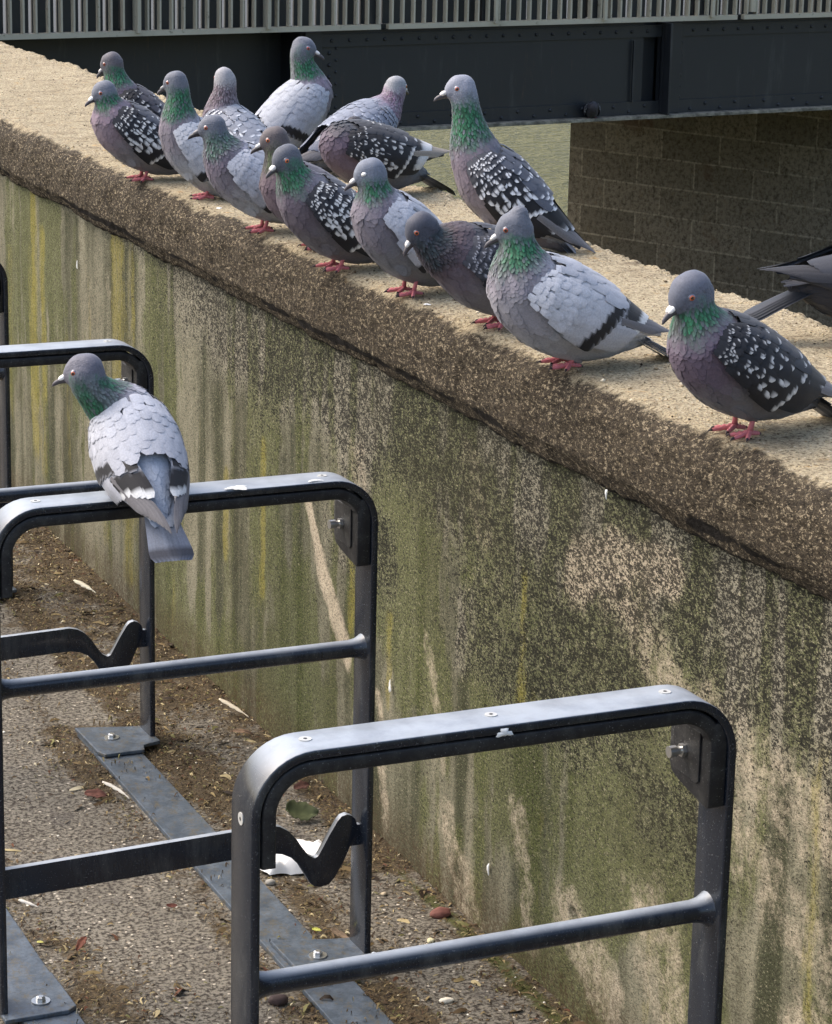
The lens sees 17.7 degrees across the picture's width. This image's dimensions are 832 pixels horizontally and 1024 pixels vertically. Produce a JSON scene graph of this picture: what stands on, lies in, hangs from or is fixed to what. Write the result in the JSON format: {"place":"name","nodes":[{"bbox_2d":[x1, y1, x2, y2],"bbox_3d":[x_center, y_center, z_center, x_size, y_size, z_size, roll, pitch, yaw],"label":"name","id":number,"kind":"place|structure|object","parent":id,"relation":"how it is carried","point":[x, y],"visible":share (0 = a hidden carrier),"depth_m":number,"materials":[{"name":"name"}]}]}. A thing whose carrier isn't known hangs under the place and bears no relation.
{"place":"outdoors","nodes":[
{"label":"outdoors","id":0,"kind":"place"},
{"bbox_2d":[0,527,580,1023],"bbox_3d":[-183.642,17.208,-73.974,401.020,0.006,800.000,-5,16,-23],"label":"ground","id":1,"kind":"structure","parent":0,"point":[176,941],"depth_m":3.90,"materials":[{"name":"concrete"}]},
{"bbox_2d":[0,264,16,598],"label":"bicycle rack","id":2,"kind":"object","parent":1,"relation":"on","point":[5,455],"visible":0.49,"depth_m":5.20,"materials":[{"name":"black metal"}]},
{"bbox_2d":[18,899,37,907],"bbox_3d":[-0.549,0.554,3.786,0.030,0.005,0.008,14,29,13],"label":"feather","id":3,"kind":"object","parent":1,"relation":"on","point":[25,902],"visible":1,"depth_m":3.79,"materials":[{"name":"white"}]},
{"bbox_2d":[6,909,84,1023],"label":"ground rail","id":4,"kind":"object","parent":1,"relation":"on","point":[23,958],"depth_m":3.61,"materials":[{"name":"metal"}]},
{"bbox_2d":[0,472,377,1023],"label":"bicycle rack","id":5,"kind":"object","parent":4,"relation":"on","point":[353,523],"visible":0.9,"depth_m":3.48,"materials":[{"name":"black metal"}]},
{"bbox_2d":[52,353,193,562],"bbox_3d":[-0.329,-0.077,3.314,0.135,0.223,0.240,-11,19,-39],"label":"pigeon","id":6,"kind":"object","parent":5,"relation":"on","point":[138,456],"visible":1,"depth_m":3.29,"materials":[{"name":"grey"}]},
{"bbox_2d":[225,485,246,489],"bbox_3d":[-0.230,-0.032,3.398,0.030,0.002,0.022,1,15,-3],"label":"bird dropping","id":7,"kind":"object","parent":5,"relation":"on","point":[240,487],"visible":1,"depth_m":3.39,"materials":[{"name":"white"}]},
{"bbox_2d":[231,685,735,1023],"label":"bicycle rack","id":8,"kind":"object","parent":4,"relation":"on","point":[701,751],"visible":1,"depth_m":2.58,"materials":[{"name":"black metal"}]},
{"bbox_2d":[496,728,513,737],"bbox_3d":[0.085,0.210,2.545,0.019,0.009,0.002,-5,16,-23],"label":"bird dropping","id":9,"kind":"object","parent":8,"relation":"attached to","point":[504,732],"visible":1,"depth_m":2.54,"materials":[{"name":"white"}]},
{"bbox_2d":[0,339,159,757],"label":"bicycle rack","id":10,"kind":"object","parent":1,"relation":"on","point":[133,635],"visible":0.76,"depth_m":4.38,"materials":[{"name":"black metal"}]},
{"bbox_2d":[76,936,86,950],"bbox_3d":[-0.460,0.592,3.667,0.013,0.006,0.030,20,37,9],"label":"fallen leaf","id":11,"kind":"object","parent":1,"relation":"on","point":[81,941],"visible":1,"depth_m":3.67,"materials":[{"name":"plant"}]},
{"bbox_2d":[73,580,95,592],"bbox_3d":[-0.655,0.147,5.297,0.060,0.005,0.016,26,33,30],"label":"feather","id":12,"kind":"object","parent":1,"relation":"on","point":[83,584],"visible":1,"depth_m":5.30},
{"bbox_2d":[84,788,106,798],"bbox_3d":[-0.505,0.445,4.214,0.036,0.005,0.024,6,37,-8],"label":"fallen leaf","id":13,"kind":"object","parent":1,"relation":"on","point":[97,793],"visible":1,"depth_m":4.21,"materials":[{"name":"red plant"}]},
{"bbox_2d":[102,781,129,798],"bbox_3d":[-0.472,0.438,4.217,0.058,0.005,0.010,26,33,30],"label":"feather","id":14,"kind":"object","parent":1,"relation":"on","point":[113,786],"visible":1,"depth_m":4.22,"materials":[{"name":"white"}]},
{"bbox_2d":[166,903,177,907],"bbox_3d":[-0.347,0.559,3.794,0.016,0.004,0.009,3,38,-13],"label":"fallen leaf","id":15,"kind":"object","parent":1,"relation":"on","point":[170,905],"visible":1,"depth_m":3.79,"materials":[{"name":"red plant"}]},
{"bbox_2d":[219,698,248,717],"bbox_3d":[-0.312,0.337,4.604,0.070,0.005,0.012,26,33,32],"label":"feather","id":16,"kind":"object","parent":1,"relation":"on","point":[230,705],"visible":1,"depth_m":4.61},
{"bbox_2d":[77,733,393,1023],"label":"ground rail","id":17,"kind":"object","parent":1,"relation":"on","point":[177,816],"visible":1,"depth_m":3.90,"materials":[{"name":"metal"}]},
{"bbox_2d":[230,729,253,734],"bbox_3d":[-0.293,0.372,4.511,0.040,0.008,0.010,8,37,-7],"label":"fallen leaf","id":18,"kind":"object","parent":1,"relation":"on","point":[242,731],"visible":1,"depth_m":4.51,"materials":[{"name":"brown plant"}]},
{"bbox_2d":[265,879,275,885],"bbox_3d":[-0.212,0.541,3.900,0.016,0.010,0.012,-5,16,-23],"label":"pebble","id":19,"kind":"object","parent":1,"relation":"on","point":[270,882],"visible":1,"depth_m":3.90,"materials":[{"name":"stone"}]},
{"bbox_2d":[2,537,545,1023],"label":"grit","id":20,"kind":"object","parent":1,"relation":"on","point":[218,815],"visible":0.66,"depth_m":3.99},
{"bbox_2d":[268,994,287,1006],"bbox_3d":[-0.181,0.643,3.513,0.028,0.016,0.020,-5,16,-23],"label":"pebble","id":21,"kind":"object","parent":1,"relation":"on","point":[278,1000],"visible":0.98,"depth_m":3.51,"materials":[{"name":"stone"}]},
{"bbox_2d":[260,839,321,874],"bbox_3d":[-0.176,0.506,3.963,0.125,0.031,0.081,-4,24,-19],"label":"paper tissue","id":22,"kind":"object","parent":1,"relation":"on","point":[286,865],"visible":0.26,"depth_m":3.93,"materials":[{"name":"white paper"}]},
{"bbox_2d":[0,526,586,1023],"bbox_3d":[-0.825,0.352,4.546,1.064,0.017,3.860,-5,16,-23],"label":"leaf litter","id":23,"kind":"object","parent":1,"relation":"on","point":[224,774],"visible":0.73,"depth_m":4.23,"materials":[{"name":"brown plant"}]},
{"bbox_2d":[293,780,308,789],"bbox_3d":[-0.183,0.436,4.267,0.027,0.010,0.017,-2,15,-11],"label":"fallen leaf","id":24,"kind":"object","parent":1,"relation":"on","point":[300,784],"visible":1,"depth_m":4.27,"materials":[{"name":"red plant"}]},
{"bbox_2d":[286,800,318,820],"bbox_3d":[-0.177,0.465,4.145,0.052,0.014,0.044,9,36,-14],"label":"moss clump","id":25,"kind":"object","parent":1,"relation":"on","point":[302,811],"visible":1,"depth_m":4.15,"materials":[{"name":"green plant"}]},
{"bbox_2d":[331,927,348,937],"bbox_3d":[-0.105,0.587,3.711,0.030,0.004,0.012,26,39,17],"label":"fallen leaf","id":26,"kind":"object","parent":1,"relation":"on","point":[337,932],"visible":1,"depth_m":3.71,"materials":[{"name":"brown plant"}]},
{"bbox_2d":[0,42,831,1023],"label":"river wall","id":27,"kind":"structure","parent":1,"relation":"on","point":[522,558],"depth_m":3.67,"materials":[{"name":"concrete"}]},
{"bbox_2d":[96,52,164,117],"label":"pigeon","id":28,"kind":"object","parent":27,"relation":"on","point":[111,69],"visible":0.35,"depth_m":5.14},
{"bbox_2d":[85,80,178,182],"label":"pigeon","id":29,"kind":"object","parent":27,"relation":"on","point":[125,132],"visible":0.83,"depth_m":4.84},
{"bbox_2d":[157,71,221,199],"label":"pigeon","id":30,"kind":"object","parent":27,"relation":"on","point":[180,119],"visible":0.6,"depth_m":4.64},
{"bbox_2d":[202,67,266,143],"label":"pigeon","id":31,"kind":"object","parent":27,"relation":"on","point":[244,123],"visible":0.52,"depth_m":4.92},
{"bbox_2d":[188,115,283,234],"bbox_3d":[-0.232,-0.544,4.348,0.283,0.209,0.119,-4,16,-21],"label":"pigeon","id":32,"kind":"object","parent":27,"relation":"on","point":[233,166],"visible":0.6,"depth_m":4.28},
{"bbox_2d":[255,36,332,147],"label":"pigeon","id":33,"kind":"object","parent":27,"relation":"on","point":[296,106],"visible":0.73,"depth_m":5.27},
{"bbox_2d":[250,126,341,251],"bbox_3d":[-0.129,-0.499,4.197,0.268,0.220,0.119,-4,16,-21],"label":"pigeon","id":34,"kind":"object","parent":27,"relation":"on","point":[272,139],"visible":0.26,"depth_m":4.13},
{"bbox_2d":[266,144,374,273],"bbox_3d":[-0.103,-0.448,4.013,0.280,0.220,0.123,-8,17,-30],"label":"pigeon","id":35,"kind":"object","parent":27,"relation":"on","point":[314,206],"visible":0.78,"depth_m":3.94,"materials":[{"name":"grey"}]},
{"bbox_2d":[299,76,408,172],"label":"pigeon","id":36,"kind":"object","parent":27,"relation":"on","point":[385,106],"visible":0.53,"depth_m":5.05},
{"bbox_2d":[318,116,455,195],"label":"pigeon","id":37,"kind":"object","parent":27,"relation":"on","point":[347,146],"visible":0.91,"depth_m":4.71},
{"bbox_2d":[344,157,441,298],"bbox_3d":[0.010,-0.397,3.825,0.250,0.232,0.120,-9,18,-34],"label":"pigeon","id":38,"kind":"object","parent":27,"relation":"on","point":[383,210],"visible":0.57,"depth_m":3.75,"materials":[{"name":"grey"}]},
{"bbox_2d":[0,46,831,466],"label":"crumbs","id":39,"kind":"object","parent":27,"relation":"on","point":[376,272],"visible":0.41,"depth_m":4.00,"materials":[{"name":"beige food"}]},
{"bbox_2d":[403,211,502,330],"bbox_3d":[0.123,-0.333,3.600,0.315,0.163,0.131,-7,17,-28],"label":"pigeon","id":40,"kind":"object","parent":27,"relation":"on","point":[455,258],"visible":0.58,"depth_m":3.52,"materials":[{"name":"grey"}]},
{"bbox_2d":[434,75,595,252],"bbox_3d":[0.161,-0.525,4.203,0.271,0.319,0.129,1,15,1],"label":"pigeon","id":41,"kind":"object","parent":27,"relation":"on","point":[495,180],"visible":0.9,"depth_m":4.16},
{"bbox_2d":[484,205,668,371],"bbox_3d":[0.217,-0.283,3.351,0.280,0.213,0.136,-6,16,-24],"label":"pigeon","id":42,"kind":"object","parent":27,"relation":"on","point":[568,311],"visible":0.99,"depth_m":3.29,"materials":[{"name":"grey"}]},
{"bbox_2d":[662,270,831,441],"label":"pigeon","id":43,"kind":"object","parent":27,"relation":"on","point":[736,365],"visible":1,"depth_m":2.94,"materials":[{"name":"grey"}]},
{"bbox_2d":[743,245,831,320],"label":"pigeon","id":44,"kind":"object","parent":27,"relation":"on","point":[809,281],"visible":0.99,"depth_m":3.52,"materials":[{"name":"grey"}]},
{"bbox_2d":[427,938,434,942],"bbox_3d":[0.021,0.597,3.714,0.011,0.008,0.011,-5,16,-23],"label":"pebble","id":45,"kind":"object","parent":1,"relation":"on","point":[432,940],"visible":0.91,"depth_m":3.71,"materials":[{"name":"stone"}]},
{"bbox_2d":[430,907,450,918],"bbox_3d":[0.035,0.570,3.800,0.031,0.016,0.022,-1,15,-8],"label":"brick chip","id":46,"kind":"object","parent":1,"relation":"on","point":[440,912],"visible":1,"depth_m":3.79,"materials":[{"name":"brick"}]},
{"bbox_2d":[439,997,453,1003],"bbox_3d":[0.040,0.645,3.530,0.021,0.008,0.012,-5,16,-23],"label":"pebble","id":47,"kind":"object","parent":1,"relation":"on","point":[445,1000],"visible":1,"depth_m":3.53,"materials":[{"name":"stone"}]},
{"bbox_2d":[0,0,831,130],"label":"bridge","id":48,"kind":"structure","parent":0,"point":[528,62],"depth_m":17.62,"materials":[{"name":"metal"}]},
{"bbox_2d":[583,101,600,117],"bbox_3d":[1.189,-2.724,18.100,0.114,0.140,0.253,0,15,-3],"label":"bolt","id":49,"kind":"object","parent":48,"relation":"on","point":[592,109],"visible":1,"depth_m":18.00,"materials":[{"name":"black metal"}]},
{"bbox_2d":[405,123,570,215],"bbox_3d":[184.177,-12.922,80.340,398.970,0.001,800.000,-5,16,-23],"label":"river water","id":50,"kind":"structure","parent":0,"point":[543,150],"depth_m":33.87,"materials":[{"name":"green liquid"}]},
{"bbox_2d":[567,110,831,326],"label":"bridge abutment","id":51,"kind":"object","parent":50,"relation":"in","point":[725,204],"visible":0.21,"depth_m":21.61,"materials":[{"name":"brick"}]}
]}

